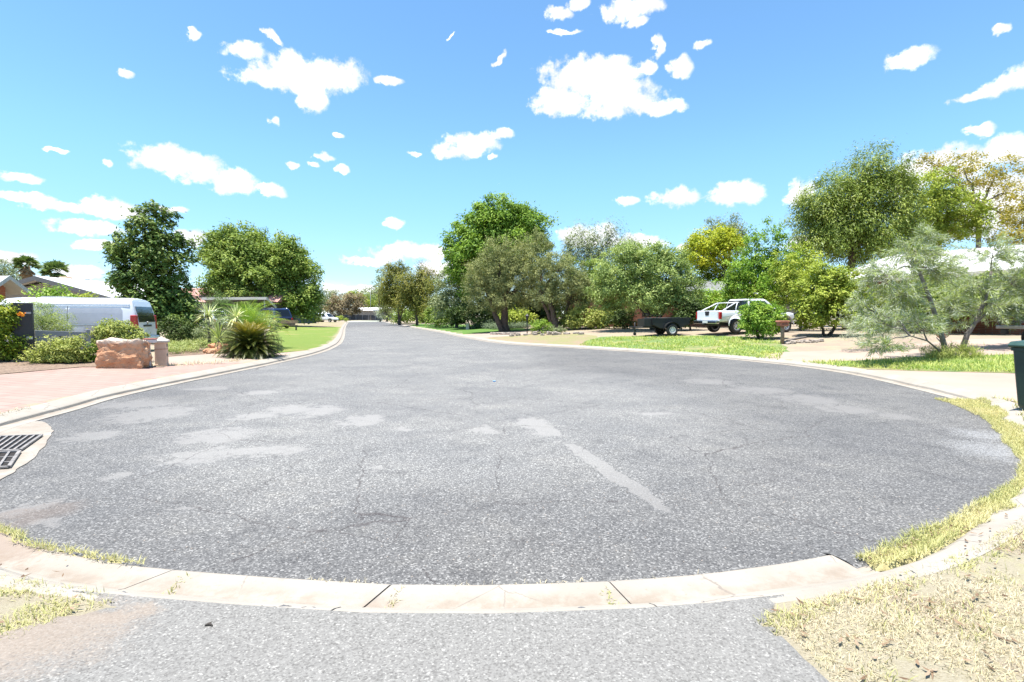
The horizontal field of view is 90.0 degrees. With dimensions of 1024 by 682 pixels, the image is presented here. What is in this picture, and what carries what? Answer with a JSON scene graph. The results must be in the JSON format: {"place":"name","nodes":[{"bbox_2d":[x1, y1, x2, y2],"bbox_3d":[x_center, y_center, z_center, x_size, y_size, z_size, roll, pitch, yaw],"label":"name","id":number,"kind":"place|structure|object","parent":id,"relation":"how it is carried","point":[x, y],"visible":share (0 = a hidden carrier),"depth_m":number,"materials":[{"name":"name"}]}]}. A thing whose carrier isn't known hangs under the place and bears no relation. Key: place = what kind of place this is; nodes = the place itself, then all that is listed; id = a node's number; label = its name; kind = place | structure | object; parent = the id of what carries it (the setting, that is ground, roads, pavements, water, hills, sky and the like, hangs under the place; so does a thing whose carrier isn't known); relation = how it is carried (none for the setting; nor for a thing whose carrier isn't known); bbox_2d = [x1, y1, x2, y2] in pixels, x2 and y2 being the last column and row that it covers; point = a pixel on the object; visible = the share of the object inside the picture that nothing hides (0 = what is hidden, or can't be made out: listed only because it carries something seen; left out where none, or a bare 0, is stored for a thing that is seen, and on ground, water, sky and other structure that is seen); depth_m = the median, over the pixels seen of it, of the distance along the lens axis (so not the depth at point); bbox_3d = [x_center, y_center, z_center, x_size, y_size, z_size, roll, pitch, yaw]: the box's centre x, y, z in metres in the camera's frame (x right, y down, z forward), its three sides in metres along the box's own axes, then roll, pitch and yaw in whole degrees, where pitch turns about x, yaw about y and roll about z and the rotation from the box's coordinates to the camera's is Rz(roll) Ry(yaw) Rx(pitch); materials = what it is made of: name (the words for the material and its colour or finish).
{"place":"outdoors","nodes":[
{"label":"outdoors","id":0,"kind":"place"},
{"bbox_2d":[0,275,31,299],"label":"house","id":1,"kind":"structure","parent":0,"point":[10,285],"depth_m":25.40,"materials":[{"name":"beige brick"}]},
{"bbox_2d":[5,276,200,301],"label":"house","id":2,"kind":"structure","parent":0,"point":[97,288],"depth_m":34.76,"materials":[{"name":"white metal"}]},
{"bbox_2d":[0,363,241,412],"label":"paved driveway","id":3,"kind":"structure","parent":0,"point":[17,390],"depth_m":10.90,"materials":[{"name":"brick"}]},
{"bbox_2d":[168,350,306,363],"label":"concrete driveway","id":4,"kind":"structure","parent":0,"point":[203,358],"depth_m":16.17,"materials":[{"name":"beige concrete"}]},
{"bbox_2d":[267,326,340,352],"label":"lawn","id":5,"kind":"structure","parent":0,"point":[303,338],"depth_m":32.55,"materials":[{"name":"green plant"}]},
{"bbox_2d":[255,308,292,327],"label":"parked wagon","id":6,"kind":"object","parent":5,"relation":"on","point":[284,314],"visible":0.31,"depth_m":49.15,"materials":[{"name":"blue paint"}]},
{"bbox_2d":[0,590,828,681],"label":"sealed driveway","id":7,"kind":"structure","parent":0,"point":[139,639],"depth_m":2.16,"materials":[{"name":"grey asphalt"}]},
{"bbox_2d":[410,324,529,333],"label":"lawn","id":8,"kind":"structure","parent":0,"point":[463,330],"depth_m":48.18,"materials":[{"name":"green plant"}]},
{"bbox_2d":[417,274,445,319],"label":"bushy tree","id":9,"kind":"object","parent":8,"relation":"on","point":[430,288],"visible":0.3,"depth_m":63.26,"materials":[{"name":"green plant"}]},
{"bbox_2d":[427,268,485,327],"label":"bushy tree","id":10,"kind":"object","parent":8,"relation":"on","point":[440,302],"visible":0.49,"depth_m":55.11,"materials":[{"name":"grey plant"}]},
{"bbox_2d":[470,318,529,329],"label":"ground cover","id":11,"kind":"object","parent":8,"relation":"on","point":[491,324],"visible":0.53,"depth_m":45.73,"materials":[{"name":"green plant"}]},
{"bbox_2d":[0,322,996,584],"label":"road","id":12,"kind":"structure","parent":0,"point":[404,414],"depth_m":5.17,"materials":[{"name":"grey asphalt"}]},
{"bbox_2d":[0,421,53,479],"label":"drain apron","id":13,"kind":"object","parent":12,"relation":"on","point":[29,453],"visible":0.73,"depth_m":6.21,"materials":[{"name":"concrete"}]},
{"bbox_2d":[0,450,20,467],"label":"drain grate","id":14,"kind":"object","parent":13,"relation":"on","point":[8,458],"visible":1,"depth_m":5.39,"materials":[{"name":"metal"}]},
{"bbox_2d":[0,434,42,450],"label":"drain grate","id":15,"kind":"object","parent":13,"relation":"on","point":[15,442],"visible":0.93,"depth_m":6.10,"materials":[{"name":"metal"}]},
{"bbox_2d":[0,531,121,563],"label":"overgrown gutter","id":16,"kind":"object","parent":12,"relation":"on","point":[111,561],"visible":0.12,"depth_m":3.21,"materials":[{"name":"plant"}]},
{"bbox_2d":[0,522,146,563],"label":"gutter grass","id":17,"kind":"structure","parent":16,"relation":"on","point":[12,531],"depth_m":3.28,"materials":[{"name":"yellow plant"}]},
{"bbox_2d":[26,480,938,630],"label":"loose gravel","id":18,"kind":"structure","parent":12,"relation":"on","point":[481,522],"depth_m":3.87,"materials":[{"name":"grey gravel"}]},
{"bbox_2d":[0,321,1023,612],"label":"kerb","id":19,"kind":"structure","parent":12,"relation":"on","point":[814,577],"depth_m":2.89,"materials":[{"name":"concrete"}]},
{"bbox_2d":[825,413,1023,568],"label":"gutter","id":20,"kind":"object","parent":12,"relation":"on","point":[1005,465],"visible":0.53,"depth_m":4.25,"materials":[{"name":"concrete"}]},
{"bbox_2d":[852,396,1023,570],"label":"gutter grass","id":21,"kind":"structure","parent":12,"relation":"on","point":[1011,436],"depth_m":3.87,"materials":[{"name":"plant"}]},
{"bbox_2d":[0,316,1021,405],"bbox_3d":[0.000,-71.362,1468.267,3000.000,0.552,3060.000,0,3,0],"label":"ground","id":22,"kind":"structure","parent":0,"point":[835,341],"depth_m":24.01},
{"bbox_2d":[0,257,21,280],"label":"grey gum","id":23,"kind":"object","parent":22,"relation":"on","point":[4,271],"visible":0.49,"depth_m":94.26,"materials":[{"name":"green plant"}]},
{"bbox_2d":[10,255,43,278],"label":"fan palm","id":24,"kind":"object","parent":22,"relation":"on","point":[26,270],"visible":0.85,"depth_m":61.22,"materials":[{"name":"green plant"}]},
{"bbox_2d":[0,346,96,373],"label":"garden bed","id":25,"kind":"object","parent":22,"relation":"on","point":[9,366],"visible":0.12,"depth_m":13.20,"materials":[{"name":"brown soil"}]},
{"bbox_2d":[0,295,35,360],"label":"flowering vine bush","id":26,"kind":"object","parent":25,"relation":"on","point":[8,318],"visible":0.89,"depth_m":13.88,"materials":[{"name":"green plant"}]},
{"bbox_2d":[11,303,34,360],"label":"entry pillar","id":27,"kind":"structure","parent":25,"relation":"on","point":[26,329],"depth_m":14.15,"materials":[{"name":"stone"}]},
{"bbox_2d":[24,297,77,336],"bbox_3d":[-14.149,-0.388,15.604,1.620,2.020,1.604,-2,4,-39],"label":"feathery bush","id":28,"kind":"object","parent":25,"relation":"on","point":[54,325],"visible":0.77,"depth_m":15.54,"materials":[{"name":"green plant"}]},
{"bbox_2d":[14,332,94,363],"bbox_3d":[-12.428,0.238,14.118,1.612,1.029,1.625,-1,3,-25],"label":"shrub","id":29,"kind":"object","parent":25,"relation":"on","point":[69,351],"visible":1,"depth_m":13.80,"materials":[{"name":"green plant"}]},
{"bbox_2d":[35,329,90,354],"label":"rail wall","id":30,"kind":"structure","parent":25,"relation":"on","point":[39,335],"depth_m":14.99,"materials":[{"name":"grey metal"}]},
{"bbox_2d":[85,315,150,350],"bbox_3d":[-11.218,0.010,14.656,1.633,1.516,1.332,0,3,0],"label":"shrub","id":31,"kind":"object","parent":25,"relation":"on","point":[122,329],"visible":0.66,"depth_m":14.38,"materials":[{"name":"green plant"}]},
{"bbox_2d":[95,337,152,368],"bbox_3d":[-10.094,0.349,13.337,1.193,0.899,0.716,-1,3,-14],"label":"boulder","id":32,"kind":"object","parent":25,"relation":"on","point":[112,352],"visible":0.89,"depth_m":13.07,"materials":[{"name":"red stone"}]},
{"bbox_2d":[21,282,80,297],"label":"garden bush","id":33,"kind":"object","parent":22,"relation":"on","point":[52,292],"visible":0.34,"depth_m":22.88,"materials":[{"name":"green plant"}]},
{"bbox_2d":[37,259,70,277],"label":"fan palm","id":34,"kind":"object","parent":22,"relation":"on","point":[49,267],"visible":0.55,"depth_m":59.08,"materials":[{"name":"green plant"}]},
{"bbox_2d":[0,574,116,639],"bbox_3d":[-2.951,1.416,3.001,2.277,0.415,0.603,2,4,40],"label":"verge grass","id":35,"kind":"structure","parent":22,"relation":"on","point":[25,621],"depth_m":2.46,"materials":[{"name":"plant"}]},
{"bbox_2d":[0,296,159,349],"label":"panel van","id":36,"kind":"object","parent":22,"relation":"on","point":[88,313],"visible":0.25,"depth_m":17.10,"materials":[{"name":"white paint"}]},
{"bbox_2d":[98,199,206,335],"bbox_3d":[-16.721,-3.147,23.765,4.986,6.754,4.001,0,3,0],"label":"broadleaf tree","id":37,"kind":"object","parent":22,"relation":"on","point":[153,252],"visible":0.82,"depth_m":23.35,"materials":[{"name":"green plant"}]},
{"bbox_2d":[154,337,169,365],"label":"letterbox pillar","id":38,"kind":"structure","parent":22,"relation":"on","point":[161,350],"depth_m":13.97,"materials":[{"name":"stone"}]},
{"bbox_2d":[168,341,265,355],"bbox_3d":[-17.739,-0.227,30.179,5.288,0.236,30.160,-2,3,-29],"label":"garden bed","id":39,"kind":"object","parent":22,"relation":"on","point":[200,351],"visible":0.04,"depth_m":18.14,"materials":[{"name":"beige soil"}]},
{"bbox_2d":[157,315,210,340],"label":"hedge bush","id":40,"kind":"object","parent":39,"relation":"on","point":[185,328],"visible":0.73,"depth_m":22.25,"materials":[{"name":"green plant"}]},
{"bbox_2d":[166,330,239,353],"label":"ground cover","id":41,"kind":"object","parent":39,"relation":"on","point":[185,344],"visible":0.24,"depth_m":19.52,"materials":[{"name":"green plant"}]},
{"bbox_2d":[190,314,245,340],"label":"garden bush","id":42,"kind":"object","parent":39,"relation":"on","point":[206,327],"visible":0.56,"depth_m":19.42,"materials":[{"name":"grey plant"}]},
{"bbox_2d":[206,289,233,338],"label":"clipped bush","id":43,"kind":"object","parent":39,"relation":"on","point":[221,303],"visible":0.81,"depth_m":22.84,"materials":[{"name":"green plant"}]},
{"bbox_2d":[215,298,283,328],"bbox_3d":[-10.812,-0.685,21.035,2.913,2.103,2.904,3,4,44],"label":"palm bush","id":44,"kind":"object","parent":39,"relation":"on","point":[249,318],"visible":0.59,"depth_m":20.77,"materials":[{"name":"green plant"}]},
{"bbox_2d":[182,288,294,326],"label":"house","id":45,"kind":"structure","parent":22,"relation":"on","point":[276,299],"depth_m":57.84,"materials":[{"name":"pink tile"}]},
{"bbox_2d":[202,297,276,327],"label":"carport","id":46,"kind":"object","parent":22,"relation":"on","point":[263,300],"visible":0.58,"depth_m":51.93,"materials":[{"name":"white metal"}]},
{"bbox_2d":[213,320,284,359],"bbox_3d":[-8.810,0.153,17.262,2.326,1.790,2.300,0,3,0],"label":"cycad","id":47,"kind":"object","parent":22,"relation":"on","point":[250,343],"visible":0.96,"depth_m":16.89,"materials":[{"name":"green plant"}]},
{"bbox_2d":[295,322,344,326],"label":"dry nature strip","id":48,"kind":"object","parent":22,"relation":"on","point":[323,324],"visible":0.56,"depth_m":72.92,"materials":[{"name":"beige plant"}]},
{"bbox_2d":[190,217,330,323],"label":"shade tree","id":49,"kind":"object","parent":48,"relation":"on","point":[232,259],"visible":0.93,"depth_m":58.50,"materials":[{"name":"green plant"}]},
{"bbox_2d":[320,292,367,316],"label":"street tree","id":50,"kind":"object","parent":22,"relation":"on","point":[349,304],"visible":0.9,"depth_m":138.07,"materials":[{"name":"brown plant"}]},
{"bbox_2d":[376,259,416,324],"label":"weeping tree","id":51,"kind":"object","parent":22,"relation":"on","point":[387,298],"visible":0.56,"depth_m":80.90,"materials":[{"name":"green plant"}]},
{"bbox_2d":[391,264,441,325],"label":"weeping tree","id":52,"kind":"object","parent":22,"relation":"on","point":[414,291],"visible":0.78,"depth_m":70.77,"materials":[{"name":"green plant"}]},
{"bbox_2d":[386,306,446,323],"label":"garden shrub","id":53,"kind":"object","parent":22,"relation":"on","point":[406,319],"visible":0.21,"depth_m":89.55,"materials":[{"name":"green plant"}]},
{"bbox_2d":[416,305,460,327],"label":"garden shrub","id":54,"kind":"object","parent":22,"relation":"on","point":[428,313],"visible":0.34,"depth_m":59.19,"materials":[{"name":"green plant"}]},
{"bbox_2d":[440,294,491,328],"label":"garden shrub","id":55,"kind":"object","parent":22,"relation":"on","point":[458,314],"visible":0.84,"depth_m":49.26,"materials":[{"name":"green plant"}]},
{"bbox_2d":[437,191,560,321],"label":"tall tree","id":56,"kind":"object","parent":22,"relation":"on","point":[515,220],"visible":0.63,"depth_m":49.75,"materials":[{"name":"green plant"}]},
{"bbox_2d":[458,226,555,331],"bbox_3d":[-0.049,-4.618,39.784,8.316,8.459,5.647,0,3,0],"label":"feathery tree","id":57,"kind":"object","parent":22,"relation":"on","point":[503,282],"visible":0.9,"depth_m":39.09,"materials":[{"name":"green plant"}]},
{"bbox_2d":[0,397,1023,679],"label":"fallen leaves","id":58,"kind":"object","parent":22,"relation":"on","point":[858,599],"visible":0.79,"depth_m":2.41,"materials":[{"name":"brown plant"}]},
{"bbox_2d":[498,305,539,327],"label":"garden shrub","id":59,"kind":"object","parent":22,"relation":"on","point":[514,316],"visible":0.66,"depth_m":45.22,"materials":[{"name":"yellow plant"}]},
{"bbox_2d":[463,327,586,337],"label":"brick drive","id":60,"kind":"structure","parent":22,"relation":"on","point":[484,335],"depth_m":36.50,"materials":[{"name":"beige brick"}]},
{"bbox_2d":[528,319,553,333],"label":"round bush","id":61,"kind":"object","parent":22,"relation":"on","point":[540,326],"visible":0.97,"depth_m":34.29,"materials":[{"name":"green plant"}]},
{"bbox_2d":[489,333,596,345],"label":"verge","id":62,"kind":"structure","parent":22,"relation":"on","point":[570,339],"depth_m":28.86,"materials":[{"name":"beige soil"}]},
{"bbox_2d":[520,247,598,327],"bbox_3d":[3.639,-3.703,36.665,6.126,6.459,4.588,-1,3,-22],"label":"feathery tree","id":63,"kind":"object","parent":22,"relation":"on","point":[577,282],"visible":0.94,"depth_m":36.42,"materials":[{"name":"green plant"}]},
{"bbox_2d":[553,302,618,329],"bbox_3d":[5.433,-1.661,36.462,5.332,2.252,3.848,0,3,0],"label":"garden shrub","id":64,"kind":"object","parent":22,"relation":"on","point":[575,319],"visible":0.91,"depth_m":35.76,"materials":[{"name":"green plant"}]},
{"bbox_2d":[558,255,624,290],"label":"bushy tree","id":65,"kind":"object","parent":22,"relation":"on","point":[589,262],"visible":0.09,"depth_m":41.30,"materials":[{"name":"green plant"}]},
{"bbox_2d":[556,215,641,275],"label":"airy gum","id":66,"kind":"object","parent":22,"relation":"on","point":[588,252],"visible":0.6,"depth_m":57.15,"materials":[{"name":"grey plant"}]},
{"bbox_2d":[598,308,640,328],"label":"garden shrub","id":67,"kind":"object","parent":22,"relation":"on","point":[620,315],"visible":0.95,"depth_m":34.74,"materials":[{"name":"green plant"}]},
{"bbox_2d":[582,236,707,329],"bbox_3d":[8.156,-3.516,31.737,7.573,6.055,5.799,1,3,20],"label":"bottlebrush tree","id":68,"kind":"object","parent":22,"relation":"on","point":[650,284],"visible":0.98,"depth_m":30.88,"materials":[{"name":"green plant"}]},
{"bbox_2d":[562,281,730,326],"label":"house","id":69,"kind":"structure","parent":22,"relation":"on","point":[707,285],"depth_m":40.52,"materials":[{"name":"red brick"}]},
{"bbox_2d":[667,295,706,330],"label":"garden shrub","id":70,"kind":"object","parent":22,"relation":"on","point":[694,308],"visible":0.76,"depth_m":30.01,"materials":[{"name":"green plant"}]},
{"bbox_2d":[695,287,730,310],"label":"garden shrub","id":71,"kind":"object","parent":22,"relation":"on","point":[713,299],"visible":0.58,"depth_m":37.45,"materials":[{"name":"green plant"}]},
{"bbox_2d":[680,222,747,278],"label":"golden tree","id":72,"kind":"object","parent":22,"relation":"on","point":[712,246],"visible":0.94,"depth_m":44.56,"materials":[{"name":"yellow plant"}]},
{"bbox_2d":[691,248,738,280],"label":"roadside tree","id":73,"kind":"object","parent":22,"relation":"on","point":[714,272],"visible":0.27,"depth_m":46.32,"materials":[{"name":"green plant"}]},
{"bbox_2d":[700,203,755,270],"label":"grey gum","id":74,"kind":"object","parent":22,"relation":"on","point":[733,224],"visible":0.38,"depth_m":61.04,"materials":[{"name":"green plant"}]},
{"bbox_2d":[694,299,796,332],"bbox_3d":[12.429,-1.337,27.210,5.590,1.765,2.220,-1,3,-18],"label":"pickup ute","id":75,"kind":"object","parent":22,"relation":"on","point":[713,321],"visible":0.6,"depth_m":26.45,"materials":[{"name":"white paint"}]},
{"bbox_2d":[710,215,804,311],"bbox_3d":[16.311,-4.363,32.754,6.577,7.590,5.650,0,3,0],"label":"upright tree","id":76,"kind":"object","parent":22,"relation":"on","point":[751,267],"visible":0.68,"depth_m":32.40,"materials":[{"name":"green plant"}]},
{"bbox_2d":[735,297,789,338],"bbox_3d":[11.513,-0.963,23.536,2.333,2.154,2.171,2,3,29],"label":"hedge bush","id":77,"kind":"object","parent":22,"relation":"on","point":[763,316],"visible":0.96,"depth_m":23.24,"materials":[{"name":"green plant"}]},
{"bbox_2d":[763,240,834,330],"bbox_3d":[16.950,-3.136,29.742,4.227,5.469,3.169,0,3,0],"label":"leafy tree","id":78,"kind":"object","parent":22,"relation":"on","point":[795,271],"visible":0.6,"depth_m":29.81,"materials":[{"name":"green plant"}]},
{"bbox_2d":[784,261,886,335],"bbox_3d":[14.874,-1.839,23.427,4.337,3.623,3.464,0,3,0],"label":"mulberry tree","id":79,"kind":"object","parent":22,"relation":"on","point":[819,303],"visible":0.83,"depth_m":22.97,"materials":[{"name":"green plant"}]},
{"bbox_2d":[778,135,936,269],"bbox_3d":[27.162,-8.488,40.651,12.225,15.206,8.276,0,3,0],"label":"gum","id":80,"kind":"object","parent":22,"relation":"on","point":[836,228],"visible":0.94,"depth_m":39.18,"materials":[{"name":"green plant"}]},
{"bbox_2d":[831,299,937,344],"bbox_3d":[12.826,-0.649,17.567,3.473,2.208,2.471,-1,3,-21],"label":"wispy shrub","id":81,"kind":"object","parent":22,"relation":"on","point":[865,336],"visible":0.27,"depth_m":17.43,"materials":[{"name":"green plant"}]},
{"bbox_2d":[755,516,1023,681],"bbox_3d":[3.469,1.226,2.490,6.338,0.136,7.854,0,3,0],"label":"dry verge","id":82,"kind":"structure","parent":22,"relation":"on","point":[904,666],"depth_m":2.28,"materials":[{"name":"plant"}]},
{"bbox_2d":[872,275,954,332],"bbox_3d":[20.601,-1.905,25.974,4.567,3.339,3.332,0,3,0],"label":"garden shrub","id":83,"kind":"object","parent":22,"relation":"on","point":[932,283],"visible":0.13,"depth_m":25.30,"materials":[{"name":"green plant"}]},
{"bbox_2d":[842,245,1023,333],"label":"house","id":84,"kind":"structure","parent":22,"relation":"on","point":[980,326],"depth_m":25.91,"materials":[{"name":"white metal"}]},
{"bbox_2d":[867,369,1017,401],"bbox_3d":[8.963,0.823,10.378,4.707,0.192,4.663,-2,4,-41],"label":"paved crossover","id":85,"kind":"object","parent":22,"relation":"on","point":[999,385],"visible":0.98,"depth_m":10.89,"materials":[{"name":"beige concrete"}]},
{"bbox_2d":[889,164,1004,249],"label":"leafy tree","id":86,"kind":"object","parent":22,"relation":"on","point":[949,221],"visible":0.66,"depth_m":42.22,"materials":[{"name":"green plant"}]},
{"bbox_2d":[910,148,1023,247],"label":"orange tree","id":87,"kind":"object","parent":22,"relation":"on","point":[975,182],"visible":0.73,"depth_m":46.95,"materials":[{"name":"brown plant"}]},
{"bbox_2d":[919,270,1023,327],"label":"garden shrub","id":88,"kind":"object","parent":22,"relation":"on","point":[968,304],"visible":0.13,"depth_m":23.51,"materials":[{"name":"green plant"}]},
{"bbox_2d":[923,228,1023,348],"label":"wispy acacia","id":89,"kind":"object","parent":22,"relation":"on","point":[1007,256],"visible":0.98,"depth_m":16.06,"materials":[{"name":"green plant"}]},
{"bbox_2d":[983,179,1023,246],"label":"leafy tree","id":90,"kind":"object","parent":22,"relation":"on","point":[1019,231],"visible":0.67,"depth_m":41.87,"materials":[{"name":"yellow plant"}]},
{"bbox_2d":[1008,340,1023,407],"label":"wheelie bin","id":91,"kind":"object","parent":22,"relation":"on","point":[1017,348],"visible":1,"depth_m":7.52,"materials":[{"name":"plastic"}]},
{"bbox_2d":[0,0,1023,321],"label":"sky","id":92,"kind":"structure","parent":0,"point":[359,129],"materials":[{"name":"blue"}]},
{"bbox_2d":[578,335,789,359],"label":"lawn","id":93,"kind":"structure","parent":0,"point":[695,348],"depth_m":22.42,"materials":[{"name":"green plant"}]},
{"bbox_2d":[629,318,691,335],"bbox_3d":[7.841,-0.781,27.543,3.167,0.952,1.730,0,3,-7],"label":"box trailer","id":94,"kind":"object","parent":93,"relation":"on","point":[670,326],"visible":1,"depth_m":26.93,"materials":[{"name":"paint"}]},
{"bbox_2d":[766,339,1020,361],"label":"driveway","id":95,"kind":"structure","parent":0,"point":[998,346],"depth_m":16.86,"materials":[{"name":"beige concrete"}]},
{"bbox_2d":[821,354,1014,372],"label":"grass island","id":96,"kind":"structure","parent":0,"point":[911,369],"depth_m":13.24,"materials":[{"name":"green plant"}]},
{"bbox_2d":[802,352,1014,371],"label":"island grass","id":97,"kind":"structure","parent":96,"relation":"on","point":[945,362],"depth_m":13.60,"materials":[{"name":"green plant"}]},
{"bbox_2d":[843,222,976,358],"bbox_3d":[11.297,-1.366,14.495,4.638,4.154,2.478,-2,3,-29],"label":"wispy acacia","id":98,"kind":"object","parent":96,"relation":"on","point":[939,273],"visible":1,"depth_m":14.24,"materials":[{"name":"green plant"}]},
{"bbox_2d":[917,339,987,359],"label":"grass tussock","id":99,"kind":"object","parent":96,"relation":"on","point":[964,350],"depth_m":14.43,"materials":[{"name":"green plant"}]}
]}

